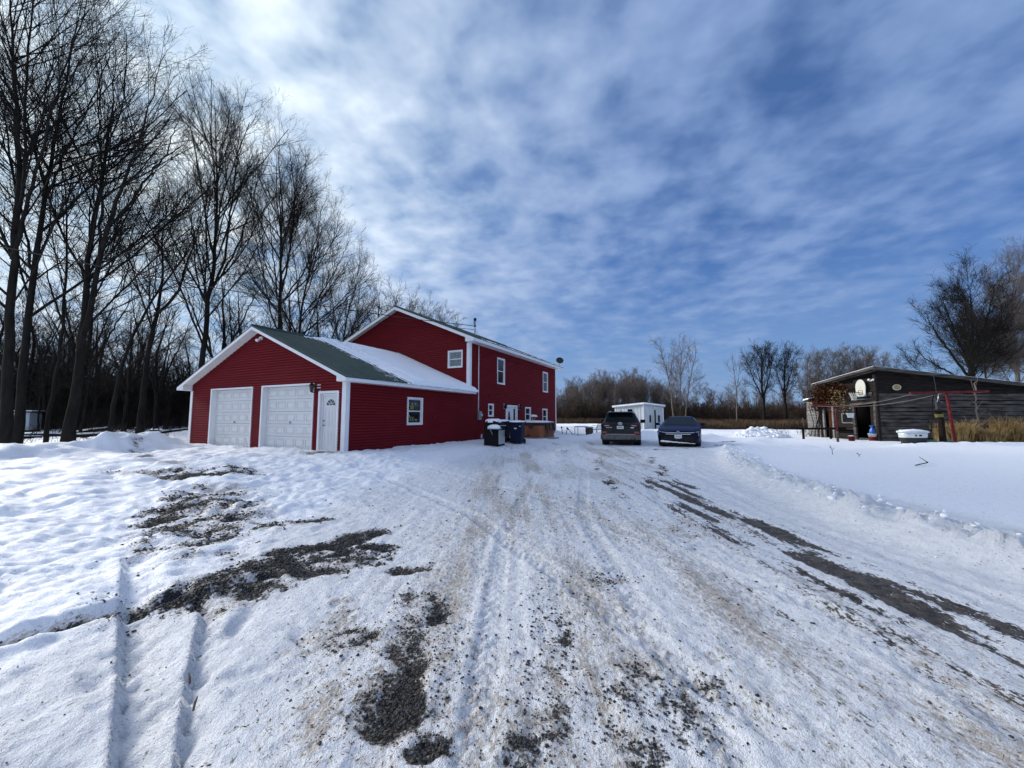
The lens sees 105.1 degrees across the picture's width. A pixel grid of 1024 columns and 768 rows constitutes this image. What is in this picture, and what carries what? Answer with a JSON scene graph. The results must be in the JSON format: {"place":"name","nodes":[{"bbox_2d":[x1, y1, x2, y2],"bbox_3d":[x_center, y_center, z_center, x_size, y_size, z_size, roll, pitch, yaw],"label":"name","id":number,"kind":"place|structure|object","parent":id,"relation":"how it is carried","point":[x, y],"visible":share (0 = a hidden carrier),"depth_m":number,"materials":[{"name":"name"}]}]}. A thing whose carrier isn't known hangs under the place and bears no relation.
{"place":"outdoors","nodes":[
{"label":"outdoors","id":0,"kind":"place"},
{"bbox_2d":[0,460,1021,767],"bbox_3d":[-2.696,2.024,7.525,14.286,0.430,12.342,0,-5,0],"label":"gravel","id":1,"kind":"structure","parent":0,"point":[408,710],"depth_m":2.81,"materials":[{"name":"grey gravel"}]},
{"bbox_2d":[0,423,1023,767],"bbox_3d":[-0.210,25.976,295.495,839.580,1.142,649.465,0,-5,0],"label":"ground","id":2,"kind":"structure","parent":0,"point":[66,519],"depth_m":3.08,"materials":[{"name":"white snow"}]},
{"bbox_2d":[0,276,41,379],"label":"bare tree","id":3,"kind":"object","parent":2,"relation":"on","point":[15,324],"visible":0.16,"depth_m":41.71,"materials":[{"name":"brown plant"}]},
{"bbox_2d":[0,326,42,367],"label":"bare tree","id":4,"kind":"object","parent":2,"relation":"on","point":[16,330],"visible":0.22,"depth_m":38.51,"materials":[{"name":"brown plant"}]},
{"bbox_2d":[14,410,45,431],"bbox_3d":[-38.520,2.994,30.858,1.700,1.820,2.700,3,-6,-35],"label":"forest hut","id":5,"kind":"object","parent":2,"relation":"on","point":[31,417],"visible":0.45,"depth_m":30.64,"materials":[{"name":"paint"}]},
{"bbox_2d":[15,322,65,405],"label":"bare tree","id":6,"kind":"object","parent":2,"relation":"on","point":[40,354],"visible":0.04,"depth_m":48.02,"materials":[{"name":"brown plant"}]},
{"bbox_2d":[15,339,68,431],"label":"bare tree","id":7,"kind":"object","parent":2,"relation":"on","point":[41,387],"visible":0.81,"depth_m":31.11,"materials":[{"name":"brown plant"}]},
{"bbox_2d":[0,271,86,405],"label":"bare tree","id":8,"kind":"object","parent":2,"relation":"on","point":[33,344],"visible":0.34,"depth_m":39.38,"materials":[{"name":"brown plant"}]},
{"bbox_2d":[13,289,95,429],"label":"bare tree","id":9,"kind":"object","parent":2,"relation":"on","point":[44,393],"visible":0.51,"depth_m":37.62,"materials":[{"name":"brown plant"}]},
{"bbox_2d":[35,306,99,400],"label":"bare tree","id":10,"kind":"object","parent":2,"relation":"on","point":[63,350],"visible":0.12,"depth_m":46.38,"materials":[{"name":"brown plant"}]},
{"bbox_2d":[0,0,142,442],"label":"bare tree","id":11,"kind":"object","parent":2,"relation":"on","point":[21,165],"visible":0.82,"depth_m":15.58,"materials":[{"name":"brown plant"}]},
{"bbox_2d":[0,51,146,442],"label":"bare tree","id":12,"kind":"object","parent":2,"relation":"on","point":[51,401],"visible":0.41,"depth_m":17.60,"materials":[{"name":"brown plant"}]},
{"bbox_2d":[23,228,148,429],"bbox_3d":[-33.127,-4.021,30.774,7.329,15.812,7.012,3,-5,-28],"label":"bare tree","id":13,"kind":"object","parent":2,"relation":"on","point":[89,335],"visible":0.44,"depth_m":30.64,"materials":[{"name":"brown plant"}]},
{"bbox_2d":[50,307,123,432],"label":"bare tree","id":14,"kind":"object","parent":2,"relation":"on","point":[90,376],"visible":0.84,"depth_m":26.59,"materials":[{"name":"brown plant"}]},
{"bbox_2d":[55,297,145,427],"bbox_3d":[-36.694,-1.851,35.070,6.786,12.201,4.817,-2,-5,19],"label":"bare tree","id":15,"kind":"object","parent":2,"relation":"on","point":[96,399],"visible":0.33,"depth_m":34.77,"materials":[{"name":"brown plant"}]},
{"bbox_2d":[23,418,186,443],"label":"undergrowth","id":16,"kind":"object","parent":2,"relation":"on","point":[91,429],"visible":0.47,"depth_m":20.86,"materials":[{"name":"plant"}]},
{"bbox_2d":[0,0,221,443],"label":"bare tree","id":17,"kind":"object","parent":2,"relation":"on","point":[20,413],"visible":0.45,"depth_m":17.90,"materials":[{"name":"brown plant"}]},
{"bbox_2d":[0,0,245,441],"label":"bare tree","id":18,"kind":"object","parent":2,"relation":"on","point":[86,321],"visible":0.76,"depth_m":17.86,"materials":[{"name":"brown plant"}]},
{"bbox_2d":[85,292,167,431],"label":"bare tree","id":19,"kind":"object","parent":2,"relation":"on","point":[127,392],"visible":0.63,"depth_m":31.44,"materials":[{"name":"brown plant"}]},
{"bbox_2d":[95,307,174,385],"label":"bare tree","id":20,"kind":"object","parent":2,"relation":"on","point":[136,344],"visible":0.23,"depth_m":44.79,"materials":[{"name":"brown plant"}]},
{"bbox_2d":[113,315,175,382],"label":"bare tree","id":21,"kind":"object","parent":2,"relation":"on","point":[139,348],"visible":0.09,"depth_m":48.88,"materials":[{"name":"brown plant"}]},
{"bbox_2d":[108,295,197,429],"bbox_3d":[-27.895,-1.677,31.086,5.326,11.185,5.045,-1,-5,7],"label":"bare tree","id":22,"kind":"object","parent":2,"relation":"on","point":[155,369],"visible":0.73,"depth_m":30.58,"materials":[{"name":"brown plant"}]},
{"bbox_2d":[76,128,239,433],"bbox_3d":[-20.961,-6.295,23.279,9.858,19.190,6.716,-2,-5,25],"label":"bare tree","id":23,"kind":"object","parent":2,"relation":"on","point":[140,422],"visible":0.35,"depth_m":22.64,"materials":[{"name":"brown plant"}]},
{"bbox_2d":[107,201,234,431],"bbox_3d":[-19.087,-3.702,23.006,5.853,14.031,5.232,0,-5,0],"label":"bare tree","id":24,"kind":"object","parent":2,"relation":"on","point":[114,400],"visible":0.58,"depth_m":22.39,"materials":[{"name":"brown plant"}]},
{"bbox_2d":[150,339,192,426],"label":"bare tree","id":25,"kind":"object","parent":2,"relation":"on","point":[172,383],"visible":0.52,"depth_m":37.02,"materials":[{"name":"brown plant"}]},
{"bbox_2d":[163,329,212,420],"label":"bare tree","id":26,"kind":"object","parent":2,"relation":"on","point":[188,363],"visible":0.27,"depth_m":50.56,"materials":[{"name":"brown plant"}]},
{"bbox_2d":[170,336,207,416],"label":"bare tree","id":27,"kind":"object","parent":2,"relation":"on","point":[187,373],"visible":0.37,"depth_m":42.77,"materials":[{"name":"brown plant"}]},
{"bbox_2d":[104,43,314,368],"bbox_3d":[-18.107,-9.285,24.097,9.613,25.292,10.788,5,-7,-43],"label":"bare tree","id":28,"kind":"object","parent":2,"relation":"on","point":[222,157],"visible":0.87,"depth_m":23.39,"materials":[{"name":"brown plant"}]},
{"bbox_2d":[161,250,265,362],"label":"bare tree","id":29,"kind":"object","parent":2,"relation":"on","point":[224,337],"visible":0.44,"depth_m":36.87,"materials":[{"name":"brown plant"}]},
{"bbox_2d":[200,278,276,356],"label":"bare tree","id":30,"kind":"object","parent":2,"relation":"on","point":[229,309],"visible":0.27,"depth_m":39.08,"materials":[{"name":"brown plant"}]},
{"bbox_2d":[244,310,282,330],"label":"bare tree","id":31,"kind":"object","parent":2,"relation":"on","point":[252,319],"visible":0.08,"depth_m":41.18,"materials":[{"name":"brown plant"}]},
{"bbox_2d":[209,91,358,329],"bbox_3d":[-16.679,-9.304,29.647,10.292,26.269,9.666,3,-6,-30],"label":"bare tree","id":32,"kind":"object","parent":2,"relation":"on","point":[294,225],"visible":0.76,"depth_m":28.55,"materials":[{"name":"brown plant"}]},
{"bbox_2d":[264,281,324,333],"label":"bare tree","id":33,"kind":"object","parent":2,"relation":"on","point":[296,322],"visible":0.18,"depth_m":36.27,"materials":[{"name":"brown plant"}]},
{"bbox_2d":[227,172,386,336],"bbox_3d":[-17.303,-7.455,33.895,13.217,23.288,9.521,0,-5,0],"label":"bare tree","id":34,"kind":"object","parent":2,"relation":"on","point":[301,319],"visible":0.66,"depth_m":33.56,"materials":[{"name":"brown plant"}]},
{"bbox_2d":[267,284,356,338],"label":"bare tree","id":35,"kind":"object","parent":2,"relation":"on","point":[318,330],"visible":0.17,"depth_m":37.79,"materials":[{"name":"brown plant"}]},
{"bbox_2d":[306,236,392,341],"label":"bare tree","id":36,"kind":"object","parent":2,"relation":"on","point":[353,324],"visible":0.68,"depth_m":36.26,"materials":[{"name":"brown plant"}]},
{"bbox_2d":[177,305,562,451],"bbox_3d":[-5.406,-0.296,25.257,10.847,8.135,22.070,-2,-5,26],"label":"farmhouse","id":37,"kind":"object","parent":2,"relation":"on","point":[379,384],"visible":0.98,"depth_m":16.77,"materials":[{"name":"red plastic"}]},
{"bbox_2d":[207,387,253,447],"bbox_3d":[-11.693,1.396,16.430,2.990,2.460,0.266,-2,-5,26],"label":"garage door","id":38,"kind":"structure","parent":37,"relation":"in","point":[233,407],"depth_m":16.61,"materials":[{"name":"grey metal"}]},
{"bbox_2d":[0,246,473,325],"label":"power line","id":39,"kind":"object","parent":37,"relation":"attached to","point":[218,288],"visible":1,"depth_m":14.85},
{"bbox_2d":[258,383,314,449],"bbox_3d":[-8.465,1.258,14.853,3.060,2.470,0.266,-2,-5,26],"label":"garage door","id":40,"kind":"structure","parent":37,"relation":"in","point":[274,426],"depth_m":15.01,"materials":[{"name":"grey metal"}]},
{"bbox_2d":[165,298,473,329],"bbox_3d":[-15.999,-5.115,26.805,30.253,5.424,0.028,-2,-5,22],"label":"power line","id":41,"kind":"object","parent":37,"relation":"attached to","point":[329,318],"visible":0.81,"depth_m":24.91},
{"bbox_2d":[316,390,339,450],"bbox_3d":[-6.413,1.339,13.793,1.030,2.190,0.186,-2,-5,26],"label":"entrance door","id":42,"kind":"structure","parent":37,"relation":"in","point":[327,418],"depth_m":13.86,"materials":[{"name":"white paint"}]},
{"bbox_2d":[406,397,422,424],"bbox_3d":[-4.130,1.151,16.623,0.102,1.160,1.000,-2,-5,26],"label":"window","id":43,"kind":"structure","parent":37,"relation":"in","point":[414,407],"depth_m":16.66,"materials":[{"name":"white glass"}]},
{"bbox_2d":[448,350,462,367],"bbox_3d":[-3.035,-1.336,21.100,0.950,0.950,0.102,-2,-5,26],"label":"window","id":44,"kind":"structure","parent":37,"relation":"in","point":[455,357],"depth_m":21.11,"materials":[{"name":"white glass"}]},
{"bbox_2d":[497,357,504,384],"bbox_3d":[-0.692,-0.770,23.830,0.102,1.600,0.990,-2,-5,26],"label":"window","id":45,"kind":"structure","parent":37,"relation":"in","point":[500,362],"depth_m":23.89,"materials":[{"name":"white glass"}]},
{"bbox_2d":[505,405,517,420],"bbox_3d":[-0.051,2.389,24.874,0.106,2.080,1.660,-2,-5,26],"label":"front door","id":46,"kind":"structure","parent":37,"relation":"in","point":[512,410],"depth_m":25.03,"materials":[{"name":"white glass"}]},
{"bbox_2d":[542,371,547,392],"bbox_3d":[2.554,-0.139,30.421,0.102,1.570,1.060,-2,-5,26],"label":"window","id":47,"kind":"structure","parent":37,"relation":"in","point":[545,375],"depth_m":30.57,"materials":[{"name":"white glass"}]},
{"bbox_2d":[364,290,407,324],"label":"bare tree","id":48,"kind":"object","parent":2,"relation":"on","point":[383,292],"visible":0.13,"depth_m":40.48,"materials":[{"name":"brown plant"}]},
{"bbox_2d":[350,275,423,327],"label":"bare tree","id":49,"kind":"object","parent":2,"relation":"on","point":[385,297],"visible":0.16,"depth_m":42.10,"materials":[{"name":"brown plant"}]},
{"bbox_2d":[381,286,431,316],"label":"bare tree","id":50,"kind":"object","parent":2,"relation":"on","point":[413,304],"visible":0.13,"depth_m":48.48,"materials":[{"name":"brown plant"}]},
{"bbox_2d":[403,288,451,321],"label":"bare tree","id":51,"kind":"object","parent":2,"relation":"on","point":[442,319],"visible":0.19,"depth_m":48.09,"materials":[{"name":"brown plant"}]},
{"bbox_2d":[425,301,468,327],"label":"bare tree","id":52,"kind":"object","parent":2,"relation":"on","point":[456,325],"visible":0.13,"depth_m":49.81,"materials":[{"name":"brown plant"}]},
{"bbox_2d":[0,344,909,431],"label":"undergrowth","id":53,"kind":"object","parent":2,"relation":"on","point":[177,415],"visible":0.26,"depth_m":38.69,"materials":[{"name":"brown plant"}]},
{"bbox_2d":[482,419,505,446],"bbox_3d":[-0.816,2.198,17.775,1.020,1.270,1.029,-2,-5,25],"label":"barbecue grill","id":54,"kind":"object","parent":2,"relation":"on","point":[494,432],"visible":0.97,"depth_m":17.63,"materials":[{"name":"black metal"}]},
{"bbox_2d":[499,430,504,443],"bbox_3d":[-0.441,2.401,17.743,0.072,0.620,0.600,-2,-5,25],"label":"door","id":55,"kind":"structure","parent":54,"relation":"in","point":[501,432],"depth_m":17.75,"materials":[{"name":"silver metal"}]},
{"bbox_2d":[502,419,510,441],"bbox_3d":[-0.491,2.358,19.648,0.706,1.171,0.895,-2,-5,24],"label":"wheeled bin","id":56,"kind":"object","parent":2,"relation":"on","point":[507,432],"visible":0.39,"depth_m":19.52,"materials":[{"name":"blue plastic"}]},
{"bbox_2d":[508,420,525,443],"bbox_3d":[0.273,2.366,19.345,0.735,1.172,0.895,-1,-5,16],"label":"wheeled bin","id":57,"kind":"object","parent":2,"relation":"on","point":[517,429],"visible":0.97,"depth_m":19.02,"materials":[{"name":"blue plastic"}]},
{"bbox_2d":[509,420,558,438],"bbox_3d":[1.316,2.733,23.725,2.946,1.080,2.600,-2,-5,26],"label":"hot tub","id":58,"kind":"object","parent":2,"relation":"on","point":[536,429],"visible":0.66,"depth_m":22.89,"materials":[{"name":"brown wood"}]},
{"bbox_2d":[588,375,604,400],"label":"bare tree","id":59,"kind":"object","parent":2,"relation":"on","point":[596,396],"visible":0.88,"depth_m":71.81,"materials":[{"name":"brown plant"}]},
{"bbox_2d":[591,368,611,406],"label":"bare tree","id":60,"kind":"object","parent":2,"relation":"on","point":[602,381],"visible":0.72,"depth_m":73.70,"materials":[{"name":"brown plant"}]},
{"bbox_2d":[601,410,644,444],"bbox_3d":[5.850,2.299,20.817,2.339,1.782,4.722,-2,-5,18],"label":"parked car","id":61,"kind":"object","parent":2,"relation":"on","point":[621,426],"visible":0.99,"depth_m":18.75,"materials":[{"name":"grey paint"}]},
{"bbox_2d":[617,373,631,403],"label":"bare tree","id":62,"kind":"object","parent":2,"relation":"on","point":[622,395],"visible":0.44,"depth_m":75.39,"materials":[{"name":"brown plant"}]},
{"bbox_2d":[556,416,700,423],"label":"dry grass","id":63,"kind":"structure","parent":2,"relation":"on","point":[576,421],"depth_m":58.37,"materials":[{"name":"plant"}]},
{"bbox_2d":[620,366,640,403],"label":"bare tree","id":64,"kind":"object","parent":2,"relation":"on","point":[631,390],"visible":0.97,"depth_m":68.61,"materials":[{"name":"brown plant"}]},
{"bbox_2d":[612,402,665,428],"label":"garden shed","id":65,"kind":"structure","parent":2,"relation":"on","point":[651,414],"depth_m":42.97,"materials":[{"name":"paint"}]},
{"bbox_2d":[630,375,648,402],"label":"bare tree","id":66,"kind":"object","parent":2,"relation":"on","point":[639,395],"visible":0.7,"depth_m":70.81,"materials":[{"name":"brown plant"}]},
{"bbox_2d":[631,368,650,402],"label":"bare tree","id":67,"kind":"object","parent":2,"relation":"on","point":[644,383],"visible":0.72,"depth_m":71.08,"materials":[{"name":"brown plant"}]},
{"bbox_2d":[648,379,662,403],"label":"bare tree","id":68,"kind":"object","parent":2,"relation":"on","point":[657,398],"visible":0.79,"depth_m":73.13,"materials":[{"name":"brown plant"}]},
{"bbox_2d":[653,381,667,409],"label":"bare tree","id":69,"kind":"object","parent":2,"relation":"on","point":[663,400],"visible":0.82,"depth_m":68.60,"materials":[{"name":"brown plant"}]},
{"bbox_2d":[647,335,680,415],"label":"bare tree","id":70,"kind":"object","parent":2,"relation":"on","point":[668,377],"visible":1,"depth_m":62.17,"materials":[{"name":"brown plant"}]},
{"bbox_2d":[663,334,694,415],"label":"bare tree","id":71,"kind":"object","parent":2,"relation":"on","point":[679,368],"visible":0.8,"depth_m":64.47,"materials":[{"name":"brown plant"}]},
{"bbox_2d":[655,416,704,446],"bbox_3d":[8.497,2.351,19.766,2.250,1.473,4.773,-2,-5,26],"label":"parked car","id":72,"kind":"object","parent":2,"relation":"on","point":[679,430],"visible":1,"depth_m":17.97,"materials":[{"name":"blue paint"}]},
{"bbox_2d":[669,342,705,415],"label":"bare tree","id":73,"kind":"object","parent":2,"relation":"on","point":[689,381],"visible":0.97,"depth_m":62.11,"materials":[{"name":"brown plant"}]},
{"bbox_2d":[556,391,831,420],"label":"undergrowth","id":74,"kind":"object","parent":2,"relation":"on","point":[574,410],"visible":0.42,"depth_m":65.64,"materials":[{"name":"brown plant"}]},
{"bbox_2d":[698,382,718,407],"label":"bare tree","id":75,"kind":"object","parent":2,"relation":"on","point":[711,394],"visible":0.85,"depth_m":68.70,"materials":[{"name":"brown plant"}]},
{"bbox_2d":[723,354,749,421],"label":"bare tree","id":76,"kind":"object","parent":2,"relation":"on","point":[735,389],"visible":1,"depth_m":50.11,"materials":[{"name":"brown plant"}]},
{"bbox_2d":[696,417,807,429],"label":"dry grass","id":77,"kind":"structure","parent":2,"relation":"on","point":[789,423],"depth_m":43.26,"materials":[{"name":"brown plant"}]},
{"bbox_2d":[738,338,786,419],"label":"bare tree","id":78,"kind":"object","parent":2,"relation":"on","point":[760,352],"visible":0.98,"depth_m":56.01,"materials":[{"name":"brown plant"}]},
{"bbox_2d":[734,426,790,437],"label":"snow chunks","id":79,"kind":"object","parent":2,"relation":"on","point":[765,430],"visible":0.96,"depth_m":25.84,"materials":[{"name":"snow"}]},
{"bbox_2d":[766,340,804,420],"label":"bare tree","id":80,"kind":"object","parent":2,"relation":"on","point":[784,371],"visible":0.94,"depth_m":56.68,"materials":[{"name":"brown plant"}]},
{"bbox_2d":[787,351,828,420],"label":"bare tree","id":81,"kind":"object","parent":2,"relation":"on","point":[807,384],"visible":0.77,"depth_m":62.11,"materials":[{"name":"brown plant"}]},
{"bbox_2d":[799,345,838,396],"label":"bare tree","id":82,"kind":"object","parent":2,"relation":"on","point":[817,368],"visible":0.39,"depth_m":66.27,"materials":[{"name":"brown plant"}]},
{"bbox_2d":[795,427,845,438],"bbox_3d":[18.978,3.080,24.174,2.958,0.825,0.194,0,-5,4],"label":"rail fence","id":83,"kind":"object","parent":2,"relation":"on","point":[830,429],"visible":0.88,"depth_m":24.14,"materials":[{"name":"brown wood"}]},
{"bbox_2d":[808,342,853,404],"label":"bare tree","id":84,"kind":"object","parent":2,"relation":"on","point":[842,363],"visible":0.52,"depth_m":63.10,"materials":[{"name":"brown plant"}]},
{"bbox_2d":[812,404,858,441],"bbox_3d":[17.780,2.229,21.489,2.503,2.270,0.122,0,-5,0],"label":"clothes post","id":85,"kind":"object","parent":2,"relation":"on","point":[837,434],"visible":0.94,"depth_m":21.53,"materials":[{"name":"red paint"}]},
{"bbox_2d":[826,387,847,418],"bbox_3d":[17.838,0.942,21.501,0.966,2.598,0.698,-1,-5,14],"label":"dead vine","id":86,"kind":"object","parent":85,"relation":"attached to","point":[842,402],"visible":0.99,"depth_m":21.52,"materials":[{"name":"plant"}]},
{"bbox_2d":[828,344,876,374],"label":"bare tree","id":87,"kind":"object","parent":2,"relation":"on","point":[853,354],"visible":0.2,"depth_m":68.54,"materials":[{"name":"brown plant"}]},
{"bbox_2d":[843,345,890,395],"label":"bare tree","id":88,"kind":"object","parent":2,"relation":"on","point":[867,361],"visible":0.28,"depth_m":64.23,"materials":[{"name":"brown plant"}]},
{"bbox_2d":[712,445,1022,557],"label":"snow crumbs","id":89,"kind":"object","parent":2,"relation":"on","point":[944,515],"visible":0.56,"depth_m":6.66,"materials":[{"name":"white snow"}]},
{"bbox_2d":[862,351,896,396],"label":"bare tree","id":90,"kind":"object","parent":2,"relation":"on","point":[886,362],"visible":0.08,"depth_m":69.48,"materials":[{"name":"brown plant"}]},
{"bbox_2d":[896,429,929,443],"bbox_3d":[18.448,2.450,18.058,1.256,0.771,0.720,0,-5,-2],"label":"old bathtub","id":91,"kind":"object","parent":2,"relation":"on","point":[914,436],"visible":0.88,"depth_m":17.80,"materials":[{"name":"metal"}]},
{"bbox_2d":[803,366,1023,440],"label":"old barn","id":92,"kind":"structure","parent":2,"relation":"on","point":[1002,398],"depth_m":22.43,"materials":[{"name":"grey wood"}]},
{"bbox_2d":[794,378,851,436],"bbox_3d":[20.542,1.568,25.926,1.285,3.948,4.822,0,-5,0],"label":"dead vine","id":93,"kind":"object","parent":92,"relation":"attached to","point":[822,394],"visible":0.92,"depth_m":25.78,"materials":[{"name":"brown plant"}]},
{"bbox_2d":[848,380,866,399],"bbox_3d":[20.483,0.357,23.312,0.866,1.232,0.757,-3,-6,29],"label":"basketball hoop","id":94,"kind":"object","parent":92,"relation":"attached to","point":[860,387],"visible":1,"depth_m":23.16,"materials":[{"name":"beige paint"}]},
{"bbox_2d":[931,376,946,441],"bbox_3d":[19.350,1.202,17.838,0.639,3.203,0.467,0,-5,0],"label":"hand pump","id":95,"kind":"object","parent":2,"relation":"on","point":[938,411],"visible":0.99,"depth_m":17.83,"materials":[{"name":"black metal"}]},
{"bbox_2d":[909,390,989,441],"bbox_3d":[20.640,1.558,18.434,3.722,2.546,0.138,0,-5,0],"label":"clothes post","id":96,"kind":"object","parent":2,"relation":"on","point":[952,426],"visible":0.92,"depth_m":18.48,"materials":[{"name":"red paint"}]},
{"bbox_2d":[889,243,1023,380],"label":"bare tree","id":97,"kind":"object","parent":2,"relation":"on","point":[969,348],"visible":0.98,"depth_m":43.91,"materials":[{"name":"brown plant"}]},
{"bbox_2d":[926,417,989,441],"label":"ornamental grass","id":98,"kind":"object","parent":2,"relation":"on","point":[963,431],"depth_m":19.69,"materials":[{"name":"beige plant"}]},
{"bbox_2d":[965,374,986,430],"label":"sapling","id":99,"kind":"object","parent":2,"relation":"on","point":[976,412],"visible":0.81,"depth_m":20.78,"materials":[{"name":"brown plant"}]},
{"bbox_2d":[946,298,1023,379],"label":"bare tree","id":100,"kind":"object","parent":2,"relation":"on","point":[983,364],"visible":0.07,"depth_m":50.13,"materials":[{"name":"brown plant"}]},
{"bbox_2d":[949,235,1023,381],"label":"bare tree","id":101,"kind":"object","parent":2,"relation":"on","point":[1018,284],"visible":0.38,"depth_m":46.95,"materials":[{"name":"brown plant"}]},
{"bbox_2d":[951,270,1023,378],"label":"bare tree","id":102,"kind":"object","parent":2,"relation":"on","point":[1009,341],"visible":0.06,"depth_m":56.01,"materials":[{"name":"brown plant"}]},
{"bbox_2d":[972,426,1010,441],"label":"ornamental grass","id":103,"kind":"object","parent":2,"relation":"on","point":[987,436],"depth_m":19.45,"materials":[{"name":"plant"}]},
{"bbox_2d":[979,413,1023,441],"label":"ornamental grass","id":104,"kind":"object","parent":2,"relation":"on","point":[1016,434],"depth_m":19.72,"materials":[{"name":"beige plant"}]},
{"bbox_2d":[0,0,1023,408],"label":"sky","id":105,"kind":"structure","parent":0,"point":[583,181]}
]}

